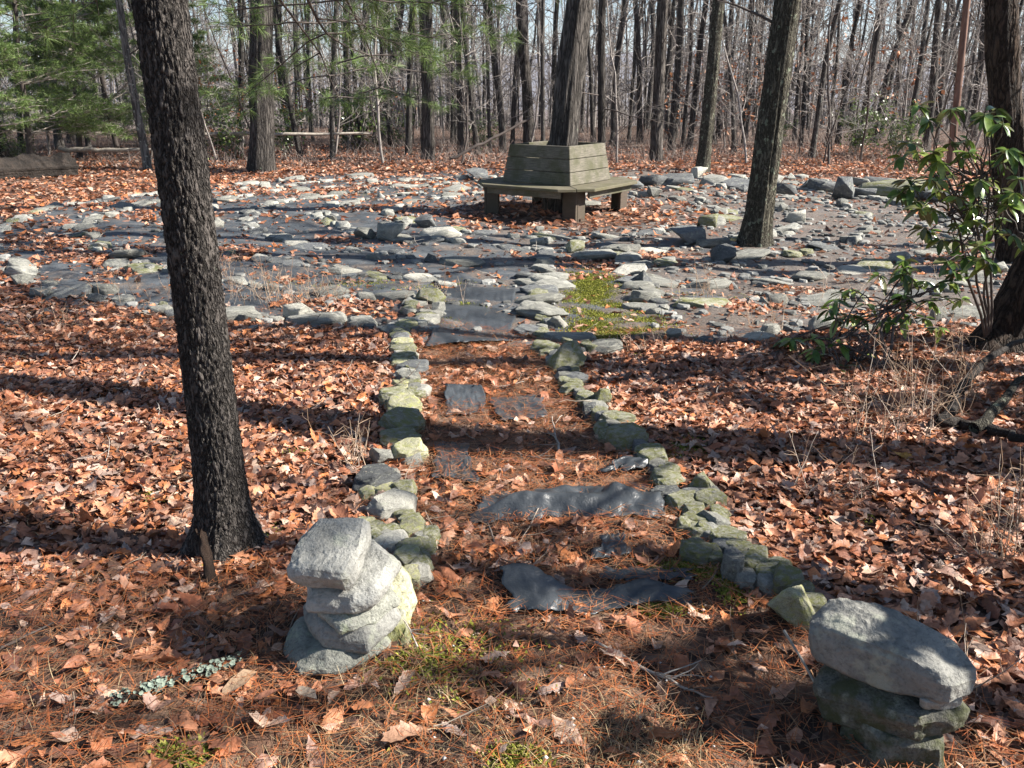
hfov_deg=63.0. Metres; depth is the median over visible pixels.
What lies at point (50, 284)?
ring stone
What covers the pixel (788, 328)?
ring stone
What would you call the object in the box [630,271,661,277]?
ring stone
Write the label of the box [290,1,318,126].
bare tree
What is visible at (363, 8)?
bare tree
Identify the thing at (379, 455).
path stone
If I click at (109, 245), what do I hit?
ring stone
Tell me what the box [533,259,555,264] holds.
ring stone
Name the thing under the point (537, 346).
path stone
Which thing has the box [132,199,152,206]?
ring stone
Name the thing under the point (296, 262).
ring stone
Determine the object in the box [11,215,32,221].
ring stone
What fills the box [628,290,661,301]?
ring stone
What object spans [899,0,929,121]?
bare tree
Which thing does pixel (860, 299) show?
ring stone
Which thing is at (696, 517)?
path stone
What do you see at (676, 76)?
bare tree
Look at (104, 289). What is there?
ring stone
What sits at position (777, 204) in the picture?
ring stone
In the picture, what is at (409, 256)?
ring stone
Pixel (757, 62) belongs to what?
bare tree
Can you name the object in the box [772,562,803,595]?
path stone
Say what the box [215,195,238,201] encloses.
ring stone
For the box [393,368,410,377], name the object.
path stone
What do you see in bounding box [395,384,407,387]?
path stone
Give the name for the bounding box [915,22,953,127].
bare tree
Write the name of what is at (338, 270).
ring stone
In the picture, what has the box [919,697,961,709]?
cairn stone
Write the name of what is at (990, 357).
fallen branch
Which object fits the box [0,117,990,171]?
brush
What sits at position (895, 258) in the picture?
ring stone
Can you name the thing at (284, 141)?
laurel shrub
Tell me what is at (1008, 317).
tree trunk
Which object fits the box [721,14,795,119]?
bare sapling
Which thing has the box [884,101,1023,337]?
rhododendron shrub
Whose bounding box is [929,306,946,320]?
ring stone
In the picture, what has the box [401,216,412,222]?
ring stone
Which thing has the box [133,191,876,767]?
moss
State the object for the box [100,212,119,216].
ring stone
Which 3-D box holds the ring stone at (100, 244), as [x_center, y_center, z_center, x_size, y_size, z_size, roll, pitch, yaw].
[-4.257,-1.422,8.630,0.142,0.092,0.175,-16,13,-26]
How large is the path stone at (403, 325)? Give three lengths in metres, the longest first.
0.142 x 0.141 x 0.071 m
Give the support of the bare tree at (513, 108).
on the ground at (538, 652)
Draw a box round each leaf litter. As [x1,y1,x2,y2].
[0,142,991,239]
[0,231,1006,352]
[0,324,1023,767]
[4,172,1007,337]
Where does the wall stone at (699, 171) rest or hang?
on the weed cloth ground at (54, 269)
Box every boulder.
[215,217,223,226]
[347,172,374,176]
[353,227,375,238]
[377,222,409,240]
[419,225,462,236]
[465,167,487,178]
[571,249,616,259]
[585,200,601,205]
[670,225,705,243]
[718,214,742,221]
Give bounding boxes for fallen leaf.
[222,669,256,696]
[255,689,276,698]
[295,686,316,698]
[381,720,431,742]
[892,450,913,460]
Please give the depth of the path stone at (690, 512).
3.20 m
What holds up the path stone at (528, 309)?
on the weed cloth ground at (54, 269)
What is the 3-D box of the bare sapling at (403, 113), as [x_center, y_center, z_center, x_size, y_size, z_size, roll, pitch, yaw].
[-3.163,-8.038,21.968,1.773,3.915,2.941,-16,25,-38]
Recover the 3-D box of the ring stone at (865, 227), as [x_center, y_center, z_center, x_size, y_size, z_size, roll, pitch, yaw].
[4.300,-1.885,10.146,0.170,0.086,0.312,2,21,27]
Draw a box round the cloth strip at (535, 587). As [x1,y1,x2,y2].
[499,563,694,614]
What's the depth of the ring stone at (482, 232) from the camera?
9.84 m
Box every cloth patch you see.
[425,287,515,345]
[431,440,479,481]
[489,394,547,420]
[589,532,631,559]
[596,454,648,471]
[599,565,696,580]
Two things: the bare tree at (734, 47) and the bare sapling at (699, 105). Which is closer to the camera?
the bare sapling at (699, 105)
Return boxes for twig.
[0,622,53,648]
[150,478,192,494]
[486,522,559,563]
[490,423,589,464]
[525,416,559,453]
[595,641,712,698]
[783,630,813,680]
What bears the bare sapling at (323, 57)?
on the ground at (538, 652)
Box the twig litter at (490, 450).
[0,228,1023,767]
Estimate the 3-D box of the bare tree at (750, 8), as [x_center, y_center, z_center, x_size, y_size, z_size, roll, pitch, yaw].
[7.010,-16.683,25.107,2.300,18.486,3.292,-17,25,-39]
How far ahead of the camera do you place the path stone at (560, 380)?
4.76 m
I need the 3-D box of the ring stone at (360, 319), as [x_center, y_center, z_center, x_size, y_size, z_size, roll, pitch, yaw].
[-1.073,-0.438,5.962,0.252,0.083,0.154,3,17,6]
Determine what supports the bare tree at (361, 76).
on the ground at (538, 652)
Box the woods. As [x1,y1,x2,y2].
[0,0,1023,130]
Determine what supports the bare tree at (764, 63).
on the ground at (538, 652)
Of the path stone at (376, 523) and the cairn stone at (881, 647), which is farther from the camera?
the path stone at (376, 523)
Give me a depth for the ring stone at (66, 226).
10.01 m
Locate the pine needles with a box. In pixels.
[0,305,1023,767]
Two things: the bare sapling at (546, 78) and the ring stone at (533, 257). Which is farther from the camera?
the bare sapling at (546, 78)
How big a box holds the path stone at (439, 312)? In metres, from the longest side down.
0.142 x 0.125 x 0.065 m
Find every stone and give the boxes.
[0,222,14,225]
[0,225,11,231]
[4,266,39,275]
[5,218,19,222]
[7,257,31,265]
[10,274,33,284]
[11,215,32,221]
[28,209,42,214]
[29,287,51,296]
[33,207,56,210]
[40,282,55,286]
[41,280,57,284]
[45,202,64,208]
[48,283,92,297]
[61,202,85,204]
[62,223,78,229]
[64,231,86,237]
[72,223,95,230]
[72,232,85,236]
[82,214,103,222]
[84,231,100,238]
[85,241,111,249]
[87,293,105,302]
[91,283,119,294]
[93,242,107,249]
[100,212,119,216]
[101,196,119,201]
[102,258,129,268]
[109,248,148,258]
[110,201,134,209]
[111,294,134,301]
[114,301,129,307]
[124,262,162,273]
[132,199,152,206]
[146,305,172,313]
[158,301,167,304]
[163,309,173,317]
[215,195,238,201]
[223,276,247,284]
[225,249,235,253]
[226,306,260,321]
[237,216,252,221]
[237,314,262,321]
[239,209,254,213]
[240,212,256,216]
[243,210,259,214]
[248,227,267,234]
[248,280,262,288]
[251,253,266,259]
[253,256,270,261]
[258,181,271,188]
[262,283,277,290]
[265,257,286,262]
[268,233,293,240]
[269,315,284,321]
[278,259,304,266]
[279,285,318,297]
[281,238,308,245]
[283,303,314,318]
[283,616,390,676]
[284,175,305,180]
[286,311,346,325]
[287,517,370,590]
[290,186,309,191]
[293,242,328,250]
[299,193,319,198]
[303,603,400,653]
[305,538,401,613]
[309,285,349,296]
[317,587,399,634]
[320,194,337,197]
[320,217,332,224]
[325,215,336,220]
[327,266,342,274]
[328,191,347,195]
[330,264,361,273]
[340,200,360,204]
[342,227,355,233]
[345,246,357,252]
[347,315,377,326]
[352,463,400,491]
[355,291,375,300]
[357,485,374,500]
[357,516,374,521]
[365,253,380,259]
[365,271,387,279]
[365,488,417,520]
[369,447,393,462]
[370,519,385,528]
[371,527,380,538]
[374,291,415,301]
[374,484,391,493]
[374,529,408,552]
[378,387,414,404]
[378,406,425,432]
[379,427,421,447]
[379,523,400,530]
[380,234,410,241]
[380,323,410,333]
[381,206,402,212]
[384,482,392,487]
[387,249,405,254]
[387,275,402,280]
[387,342,417,351]
[387,392,422,412]
[387,608,411,647]
[389,330,410,337]
[389,337,413,346]
[391,183,409,187]
[391,318,434,331]
[391,332,409,339]
[391,350,418,359]
[391,357,410,366]
[391,379,408,386]
[391,556,416,625]
[392,437,428,461]
[392,479,417,495]
[392,509,414,522]
[393,216,415,222]
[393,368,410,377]
[393,545,419,555]
[393,552,421,565]
[394,322,411,329]
[394,359,428,375]
[395,192,418,194]
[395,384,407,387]
[395,452,423,466]
[395,537,421,549]
[396,370,420,379]
[396,512,425,524]
[396,541,402,548]
[397,317,419,321]
[399,319,417,326]
[399,345,414,351]
[399,517,423,536]
[400,305,412,313]
[400,376,420,382]
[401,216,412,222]
[401,253,415,258]
[401,297,426,305]
[402,199,425,202]
[402,273,436,281]
[402,308,415,314]
[404,299,419,305]
[404,564,420,589]
[405,375,419,378]
[407,386,417,390]
[408,382,420,387]
[411,183,429,187]
[411,526,427,537]
[411,555,434,570]
[411,562,433,587]
[412,390,426,399]
[414,214,435,227]
[415,236,445,242]
[415,288,445,303]
[415,311,435,316]
[416,313,440,323]
[416,536,436,557]
[417,383,431,396]
[418,308,431,312]
[418,319,428,325]
[419,547,430,557]
[422,525,440,546]
[424,253,437,261]
[432,302,445,310]
[432,310,442,316]
[436,281,456,286]
[439,256,485,266]
[441,192,463,195]
[443,184,470,191]
[452,226,465,230]
[472,230,495,234]
[496,244,533,251]
[513,278,533,285]
[513,324,548,335]
[514,271,534,277]
[514,293,564,303]
[515,300,568,318]
[519,285,557,293]
[527,273,557,281]
[527,288,547,294]
[528,254,558,260]
[529,279,575,289]
[530,238,544,245]
[530,244,549,247]
[530,247,540,250]
[530,339,559,354]
[531,264,553,268]
[532,233,556,239]
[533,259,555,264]
[533,329,548,338]
[534,226,543,230]
[534,314,549,320]
[535,266,555,272]
[536,257,551,259]
[536,323,547,327]
[537,249,555,253]
[537,348,553,358]
[538,252,565,257]
[541,272,568,278]
[541,318,555,327]
[544,237,553,244]
[544,331,596,341]
[545,340,586,371]
[548,234,572,239]
[549,316,567,327]
[554,371,570,382]
[556,366,570,372]
[557,376,569,387]
[559,382,584,397]
[561,337,571,342]
[563,378,583,386]
[565,239,584,252]
[566,371,588,384]
[570,365,580,371]
[573,388,584,397]
[575,390,594,405]
[581,339,591,346]
[582,399,608,414]
[582,402,595,418]
[584,344,597,352]
[590,232,619,238]
[590,408,605,422]
[591,338,623,355]
[591,405,607,410]
[593,419,607,434]
[594,242,613,246]
[594,388,611,404]
[594,410,606,421]
[597,419,619,426]
[598,428,606,445]
[599,410,617,419]
[601,243,640,251]
[601,429,606,436]
[606,422,648,453]
[611,264,647,274]
[615,254,641,261]
[616,276,636,282]
[616,411,635,422]
[617,245,631,251]
[617,262,645,267]
[619,252,641,256]
[621,281,654,289]
[622,302,656,310]
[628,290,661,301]
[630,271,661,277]
[631,180,643,188]
[631,439,647,451]
[633,270,651,282]
[633,443,661,453]
[636,228,663,234]
[637,445,667,469]
[638,174,667,185]
[638,286,664,296]
[639,261,652,265]
[640,247,666,253]
[645,307,663,313]
[647,185,661,196]
[647,467,685,485]
[648,458,665,474]
[649,276,685,287]
[649,298,668,303]
[650,485,679,498]
[651,473,669,485]
[652,258,677,265]
[654,478,676,485]
[658,461,680,473]
[659,304,669,309]
[663,173,693,185]
[664,493,694,515]
[666,195,685,200]
[666,328,681,337]
[671,187,692,190]
[672,297,731,306]
[674,489,695,497]
[674,516,694,536]
[678,539,713,565]
[681,500,704,515]
[682,487,698,491]
[682,510,698,515]
[685,514,707,520]
[686,278,731,288]
[687,521,711,538]
[688,471,714,487]
[688,536,703,540]
[691,166,707,177]
[694,237,731,247]
[694,335,714,342]
[694,490,715,507]
[697,213,718,226]
[697,520,709,526]
[699,174,727,184]
[699,510,730,524]
[702,487,726,504]
[703,522,718,541]
[703,543,722,565]
[707,527,724,542]
[709,504,730,516]
[710,243,736,261]
[710,526,739,537]
[711,510,729,520]
[712,208,727,214]
[712,537,729,552]
[717,216,725,221]
[717,221,726,224]
[720,177,748,189]
[720,553,744,582]
[722,526,737,533]
[722,526,746,540]
[723,546,740,553]
[726,208,737,213]
[726,540,740,546]
[729,236,736,240]
[729,538,752,550]
[733,248,770,259]
[734,567,756,591]
[736,184,747,192]
[741,549,767,563]
[743,331,777,340]
[744,552,764,563]
[744,556,757,568]
[748,544,767,556]
[751,278,793,284]
[754,561,777,574]
[756,573,773,597]
[758,296,768,304]
[760,323,781,334]
[766,585,815,629]
[767,293,788,303]
[767,556,791,564]
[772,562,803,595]
[775,202,783,207]
[775,223,799,230]
[775,277,794,280]
[776,182,796,195]
[776,231,794,234]
[777,174,783,182]
[777,202,787,211]
[780,195,799,199]
[782,181,799,184]
[782,250,802,257]
[782,326,799,332]
[785,209,805,222]
[786,173,795,180]
[791,580,814,591]
[792,270,828,280]
[798,293,850,306]
[799,180,807,187]
[799,248,813,255]
[804,197,820,201]
[805,592,826,611]
[807,178,835,192]
[807,241,839,249]
[808,315,834,330]
[808,598,976,703]
[812,665,969,741]
[825,289,850,297]
[831,176,854,198]
[834,265,874,274]
[836,198,848,205]
[839,236,858,244]
[840,724,944,767]
[844,236,855,245]
[851,294,868,301]
[853,177,869,185]
[854,188,877,195]
[854,211,873,214]
[857,258,892,269]
[858,179,924,197]
[858,212,871,215]
[858,225,872,229]
[859,230,881,233]
[861,324,872,329]
[863,176,893,181]
[883,289,930,298]
[884,197,913,205]
[889,251,911,262]
[897,279,936,287]
[913,250,934,256]
[914,187,932,199]
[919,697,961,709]
[923,192,948,201]
[929,248,946,253]
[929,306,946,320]
[939,213,954,218]
[945,235,966,240]
[947,305,983,318]
[948,243,972,249]
[955,281,978,286]
[959,270,989,276]
[970,276,989,283]
[997,261,1008,271]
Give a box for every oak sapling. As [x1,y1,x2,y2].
[197,44,249,153]
[274,62,329,145]
[335,69,416,136]
[665,30,756,141]
[716,19,815,145]
[734,46,803,134]
[797,1,888,139]
[841,15,944,138]
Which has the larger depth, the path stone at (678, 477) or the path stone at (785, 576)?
the path stone at (678, 477)
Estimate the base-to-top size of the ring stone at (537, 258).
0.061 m
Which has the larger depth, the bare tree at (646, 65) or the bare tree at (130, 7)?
the bare tree at (646, 65)
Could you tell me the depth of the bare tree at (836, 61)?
23.06 m
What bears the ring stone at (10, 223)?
on the weed cloth ground at (54, 269)
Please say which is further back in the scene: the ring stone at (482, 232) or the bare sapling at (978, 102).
the bare sapling at (978, 102)
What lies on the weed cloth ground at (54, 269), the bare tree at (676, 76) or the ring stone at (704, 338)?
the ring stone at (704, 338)
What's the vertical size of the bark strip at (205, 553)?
0.152 m
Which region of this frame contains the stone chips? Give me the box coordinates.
[0,173,1012,335]
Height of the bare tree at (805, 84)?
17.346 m
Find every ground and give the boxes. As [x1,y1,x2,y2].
[0,110,1023,767]
[0,168,1011,356]
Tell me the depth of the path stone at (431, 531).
3.07 m
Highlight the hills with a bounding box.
[3,51,1023,109]
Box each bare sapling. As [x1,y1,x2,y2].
[10,0,110,155]
[87,0,207,125]
[96,2,125,139]
[100,0,128,103]
[105,10,152,162]
[107,3,143,111]
[112,1,141,112]
[188,0,231,125]
[189,1,216,159]
[189,5,231,121]
[193,16,211,107]
[194,1,287,132]
[195,48,226,88]
[198,41,229,139]
[209,42,248,126]
[273,8,332,141]
[277,0,412,154]
[302,0,352,131]
[302,5,341,106]
[304,46,328,130]
[308,0,369,141]
[310,0,376,148]
[342,2,412,164]
[342,18,381,108]
[347,5,391,159]
[369,7,420,133]
[392,28,421,125]
[392,56,415,123]
[398,0,421,129]
[402,12,443,140]
[405,0,469,141]
[413,10,451,123]
[414,2,510,162]
[434,2,479,147]
[436,42,472,141]
[447,11,483,121]
[469,7,521,147]
[493,0,590,141]
[526,24,558,129]
[544,0,691,161]
[551,0,631,132]
[586,16,634,118]
[606,59,635,128]
[634,42,696,135]
[650,5,736,138]
[652,1,702,136]
[669,0,762,147]
[678,54,706,127]
[680,57,724,134]
[683,4,752,130]
[689,0,763,164]
[698,2,770,136]
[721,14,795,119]
[736,0,817,118]
[746,3,797,103]
[768,0,890,165]
[785,0,837,154]
[793,0,856,135]
[797,0,851,136]
[798,1,862,149]
[823,0,899,162]
[829,0,920,161]
[831,0,914,153]
[839,36,876,130]
[848,0,929,125]
[859,0,920,98]
[872,0,952,150]
[906,48,948,131]
[922,0,987,150]
[953,0,1023,159]
[956,0,987,139]
[959,18,986,107]
[960,13,1021,148]
[975,0,1023,94]
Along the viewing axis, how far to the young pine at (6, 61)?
16.75 m
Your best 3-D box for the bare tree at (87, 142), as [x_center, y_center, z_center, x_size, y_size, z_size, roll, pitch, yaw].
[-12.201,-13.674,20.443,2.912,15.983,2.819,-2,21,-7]
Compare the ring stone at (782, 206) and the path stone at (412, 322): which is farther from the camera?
the ring stone at (782, 206)
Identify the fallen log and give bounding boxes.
[0,152,78,179]
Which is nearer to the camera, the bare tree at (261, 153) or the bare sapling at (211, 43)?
the bare tree at (261, 153)
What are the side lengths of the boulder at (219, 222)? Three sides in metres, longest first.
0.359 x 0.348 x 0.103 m
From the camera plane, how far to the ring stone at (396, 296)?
6.67 m
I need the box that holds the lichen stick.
[109,651,241,705]
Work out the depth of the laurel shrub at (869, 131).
20.93 m
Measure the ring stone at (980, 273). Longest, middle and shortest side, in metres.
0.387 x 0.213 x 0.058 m
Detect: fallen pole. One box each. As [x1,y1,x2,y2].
[58,146,150,152]
[204,131,371,135]
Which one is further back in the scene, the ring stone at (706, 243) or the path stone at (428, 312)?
the ring stone at (706, 243)
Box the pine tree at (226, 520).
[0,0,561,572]
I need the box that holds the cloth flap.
[444,383,485,415]
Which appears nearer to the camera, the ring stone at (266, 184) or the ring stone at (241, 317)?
the ring stone at (241, 317)
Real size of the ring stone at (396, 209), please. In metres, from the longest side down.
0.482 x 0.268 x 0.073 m
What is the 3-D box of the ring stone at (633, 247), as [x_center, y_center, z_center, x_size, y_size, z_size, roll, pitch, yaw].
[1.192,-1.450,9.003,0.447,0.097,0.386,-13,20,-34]
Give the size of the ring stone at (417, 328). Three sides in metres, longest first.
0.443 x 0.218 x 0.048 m
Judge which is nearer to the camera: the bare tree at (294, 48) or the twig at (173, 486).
the twig at (173, 486)
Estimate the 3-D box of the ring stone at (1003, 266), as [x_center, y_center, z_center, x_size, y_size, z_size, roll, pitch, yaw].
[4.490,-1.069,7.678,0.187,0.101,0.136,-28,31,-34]
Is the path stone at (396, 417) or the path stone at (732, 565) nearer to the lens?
the path stone at (732, 565)
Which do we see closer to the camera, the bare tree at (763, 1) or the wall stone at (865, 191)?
the wall stone at (865, 191)
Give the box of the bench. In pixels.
[477,141,636,222]
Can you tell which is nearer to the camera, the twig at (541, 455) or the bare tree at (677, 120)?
the twig at (541, 455)
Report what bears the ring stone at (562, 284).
on the weed cloth ground at (54, 269)
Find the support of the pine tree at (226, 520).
on the ground at (538, 652)
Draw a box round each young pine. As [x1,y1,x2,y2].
[0,0,78,146]
[0,0,132,153]
[0,0,145,127]
[0,0,150,157]
[6,0,147,152]
[112,1,287,142]
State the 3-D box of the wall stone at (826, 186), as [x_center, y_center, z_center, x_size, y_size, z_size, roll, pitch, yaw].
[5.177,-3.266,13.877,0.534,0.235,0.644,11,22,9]
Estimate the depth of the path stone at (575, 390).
4.59 m
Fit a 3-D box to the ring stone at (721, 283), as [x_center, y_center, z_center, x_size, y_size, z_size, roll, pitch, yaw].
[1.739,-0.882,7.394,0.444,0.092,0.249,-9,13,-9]
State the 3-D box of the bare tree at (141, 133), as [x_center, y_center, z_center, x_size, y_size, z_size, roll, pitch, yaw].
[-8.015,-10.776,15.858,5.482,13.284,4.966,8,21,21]
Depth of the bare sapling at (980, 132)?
18.79 m
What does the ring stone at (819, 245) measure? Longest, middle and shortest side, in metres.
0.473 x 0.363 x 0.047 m
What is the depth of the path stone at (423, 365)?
4.99 m
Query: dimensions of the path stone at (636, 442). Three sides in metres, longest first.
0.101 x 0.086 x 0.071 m
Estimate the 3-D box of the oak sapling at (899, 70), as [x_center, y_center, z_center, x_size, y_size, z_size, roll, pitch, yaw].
[11.442,-9.098,25.084,3.590,3.812,3.013,16,25,38]
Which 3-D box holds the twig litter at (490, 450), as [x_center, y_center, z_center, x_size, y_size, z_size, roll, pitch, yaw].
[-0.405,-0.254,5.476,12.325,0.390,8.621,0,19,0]
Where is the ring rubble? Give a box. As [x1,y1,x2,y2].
[15,174,986,275]
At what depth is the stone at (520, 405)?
4.46 m
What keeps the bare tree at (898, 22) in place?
on the ground at (538, 652)
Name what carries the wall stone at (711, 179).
on the ground at (538, 652)
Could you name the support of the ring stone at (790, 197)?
on the weed cloth ground at (54, 269)
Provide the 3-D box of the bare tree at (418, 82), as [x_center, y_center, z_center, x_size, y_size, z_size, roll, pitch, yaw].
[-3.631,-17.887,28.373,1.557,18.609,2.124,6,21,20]
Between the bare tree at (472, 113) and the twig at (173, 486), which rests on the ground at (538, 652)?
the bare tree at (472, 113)
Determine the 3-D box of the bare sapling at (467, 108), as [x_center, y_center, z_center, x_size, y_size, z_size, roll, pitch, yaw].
[-1.049,-7.650,18.942,2.153,5.286,2.873,-12,23,-30]
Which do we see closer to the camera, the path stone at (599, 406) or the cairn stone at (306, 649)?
the cairn stone at (306, 649)
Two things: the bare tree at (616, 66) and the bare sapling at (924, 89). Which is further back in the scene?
the bare sapling at (924, 89)
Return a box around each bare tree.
[7,9,24,153]
[22,0,64,149]
[28,7,75,143]
[47,0,96,146]
[78,0,107,131]
[90,0,152,169]
[99,0,197,95]
[106,11,126,127]
[125,2,144,99]
[192,0,276,172]
[217,0,275,146]
[218,0,274,85]
[221,0,330,142]
[224,0,307,156]
[227,0,247,115]
[244,36,248,75]
[273,0,306,120]
[282,0,306,136]
[282,0,325,123]
[282,2,329,132]
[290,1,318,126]
[298,0,327,140]
[300,0,313,122]
[310,1,369,139]
[311,0,372,125]
[311,1,364,157]
[317,0,341,126]
[326,1,338,125]
[329,1,370,141]
[334,1,373,145]
[338,0,355,92]
[340,1,366,136]
[342,8,358,125]
[344,1,369,149]
[349,1,405,147]
[362,2,402,141]
[365,2,390,124]
[367,0,459,141]
[371,3,405,122]
[380,0,475,160]
[381,2,407,116]
[384,0,415,154]
[403,6,420,125]
[404,20,421,132]
[414,1,484,130]
[416,0,440,140]
[433,1,449,87]
[435,0,488,153]
[435,0,488,154]
[438,5,473,143]
[440,2,464,143]
[442,0,535,152]
[455,0,481,130]
[474,1,519,124]
[478,0,490,125]
[483,0,511,153]
[494,0,531,123]
[495,0,536,143]
[504,0,553,142]
[508,5,536,126]
[511,28,519,126]
[515,0,553,140]
[519,0,560,129]
[528,0,591,111]
[541,0,592,213]
[547,0,678,147]
[564,15,590,132]
[583,2,625,142]
[589,0,646,146]
[593,0,620,104]
[606,0,695,128]
[606,1,621,126]
[606,3,613,126]
[610,0,675,143]
[614,10,620,106]
[620,0,654,143]
[622,0,644,126]
[625,0,800,247]
[634,0,701,106]
[639,0,711,150]
[643,0,650,133]
[648,0,705,161]
[654,0,745,151]
[664,0,688,139]
[670,8,767,136]
[671,0,699,109]
[673,15,690,137]
[674,0,738,143]
[680,0,705,146]
[685,0,709,120]
[689,0,748,125]
[693,36,721,138]
[695,0,724,172]
[704,1,753,152]
[720,0,741,132]
[729,0,748,120]
[730,0,768,129]
[734,1,746,112]
[737,0,773,126]
[738,43,767,127]
[740,0,767,142]
[743,0,768,137]
[751,0,766,135]
[758,0,764,85]
[790,0,828,139]
[790,1,836,105]
[792,0,823,145]
[795,1,825,127]
[797,0,835,129]
[798,0,834,127]
[802,0,842,157]
[824,9,853,146]
[830,0,862,144]
[834,0,866,130]
[844,1,864,128]
[846,0,869,124]
[850,4,867,125]
[851,0,932,145]
[864,0,915,142]
[877,0,916,137]
[883,0,920,127]
[887,0,974,150]
[888,0,916,135]
[889,0,917,115]
[898,0,940,146]
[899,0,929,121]
[905,68,929,134]
[906,0,954,133]
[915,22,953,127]
[919,0,977,117]
[920,0,960,143]
[920,0,985,130]
[933,0,960,125]
[938,5,950,77]
[946,0,1023,173]
[957,0,980,127]
[961,0,984,111]
[962,49,976,130]
[964,0,1021,140]
[976,0,1023,146]
[984,0,1023,262]
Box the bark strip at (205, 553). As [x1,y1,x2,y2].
[195,528,218,590]
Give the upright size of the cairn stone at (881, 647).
0.154 m
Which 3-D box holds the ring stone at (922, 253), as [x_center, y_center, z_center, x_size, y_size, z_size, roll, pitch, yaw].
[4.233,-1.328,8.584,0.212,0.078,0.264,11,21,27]
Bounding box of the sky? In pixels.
[0,0,1023,66]
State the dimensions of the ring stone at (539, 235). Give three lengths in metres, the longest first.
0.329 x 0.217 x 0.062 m
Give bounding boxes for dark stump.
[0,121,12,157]
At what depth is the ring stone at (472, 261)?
8.16 m
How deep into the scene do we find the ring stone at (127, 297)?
6.57 m
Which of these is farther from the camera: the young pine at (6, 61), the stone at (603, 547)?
the young pine at (6, 61)
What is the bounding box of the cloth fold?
[469,481,665,523]
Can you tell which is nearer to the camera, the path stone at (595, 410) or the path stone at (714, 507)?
the path stone at (714, 507)
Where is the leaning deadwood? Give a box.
[449,118,530,158]
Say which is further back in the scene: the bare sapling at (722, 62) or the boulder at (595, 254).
the bare sapling at (722, 62)
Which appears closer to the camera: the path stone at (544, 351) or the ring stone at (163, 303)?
the path stone at (544, 351)
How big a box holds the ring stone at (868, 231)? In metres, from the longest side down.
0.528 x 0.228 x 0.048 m
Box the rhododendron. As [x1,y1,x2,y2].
[772,255,971,372]
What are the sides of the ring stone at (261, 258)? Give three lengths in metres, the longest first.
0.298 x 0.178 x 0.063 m
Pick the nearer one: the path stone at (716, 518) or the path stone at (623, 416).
the path stone at (716, 518)
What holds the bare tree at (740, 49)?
on the ground at (538, 652)
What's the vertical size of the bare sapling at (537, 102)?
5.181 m
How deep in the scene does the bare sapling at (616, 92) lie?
18.48 m
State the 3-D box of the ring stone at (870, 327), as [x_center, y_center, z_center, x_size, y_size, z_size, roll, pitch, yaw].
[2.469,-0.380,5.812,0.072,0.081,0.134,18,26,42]
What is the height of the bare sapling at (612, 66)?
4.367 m
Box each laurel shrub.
[0,128,34,156]
[201,93,249,159]
[273,90,307,154]
[309,60,392,148]
[373,100,419,147]
[463,108,498,150]
[783,107,798,139]
[831,87,894,154]
[873,95,929,158]
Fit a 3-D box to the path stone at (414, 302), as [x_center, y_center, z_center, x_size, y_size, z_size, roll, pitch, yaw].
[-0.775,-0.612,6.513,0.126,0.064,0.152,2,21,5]
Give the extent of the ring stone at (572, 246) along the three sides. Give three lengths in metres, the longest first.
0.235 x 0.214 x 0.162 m
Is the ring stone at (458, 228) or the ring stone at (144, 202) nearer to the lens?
the ring stone at (458, 228)
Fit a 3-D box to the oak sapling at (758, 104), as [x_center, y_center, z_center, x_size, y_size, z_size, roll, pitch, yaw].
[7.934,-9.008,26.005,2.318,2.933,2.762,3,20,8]
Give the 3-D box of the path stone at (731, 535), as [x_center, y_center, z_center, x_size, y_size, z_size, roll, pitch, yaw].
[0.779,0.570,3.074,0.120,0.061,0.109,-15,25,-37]
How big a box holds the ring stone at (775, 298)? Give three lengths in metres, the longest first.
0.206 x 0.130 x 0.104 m
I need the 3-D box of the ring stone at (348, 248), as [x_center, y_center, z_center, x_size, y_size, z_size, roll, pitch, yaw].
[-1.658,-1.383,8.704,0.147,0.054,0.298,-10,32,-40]
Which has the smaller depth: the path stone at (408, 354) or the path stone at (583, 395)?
the path stone at (583, 395)
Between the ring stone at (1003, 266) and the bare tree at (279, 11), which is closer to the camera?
the ring stone at (1003, 266)
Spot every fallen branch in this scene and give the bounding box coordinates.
[934,338,1023,420]
[935,413,1023,442]
[968,375,1023,433]
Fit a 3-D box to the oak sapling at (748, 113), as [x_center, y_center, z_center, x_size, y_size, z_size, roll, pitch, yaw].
[7.156,-8.423,23.587,3.314,3.519,2.782,-9,21,-23]
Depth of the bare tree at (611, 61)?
44.78 m
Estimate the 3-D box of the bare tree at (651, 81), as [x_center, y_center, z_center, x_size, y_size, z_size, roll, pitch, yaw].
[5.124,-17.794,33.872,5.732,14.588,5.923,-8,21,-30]
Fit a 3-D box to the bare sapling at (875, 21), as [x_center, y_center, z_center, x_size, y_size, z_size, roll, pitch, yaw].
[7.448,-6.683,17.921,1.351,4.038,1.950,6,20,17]
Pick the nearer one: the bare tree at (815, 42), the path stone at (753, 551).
the path stone at (753, 551)
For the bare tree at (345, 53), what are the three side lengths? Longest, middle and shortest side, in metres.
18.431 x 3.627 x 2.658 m
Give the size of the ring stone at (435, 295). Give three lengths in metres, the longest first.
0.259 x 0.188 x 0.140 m
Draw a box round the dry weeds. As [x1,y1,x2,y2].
[4,197,1023,688]
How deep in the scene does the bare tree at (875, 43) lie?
23.18 m
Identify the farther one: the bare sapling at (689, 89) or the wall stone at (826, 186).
the bare sapling at (689, 89)
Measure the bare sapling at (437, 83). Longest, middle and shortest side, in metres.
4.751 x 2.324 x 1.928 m
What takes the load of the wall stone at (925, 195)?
on the weed cloth ground at (54, 269)

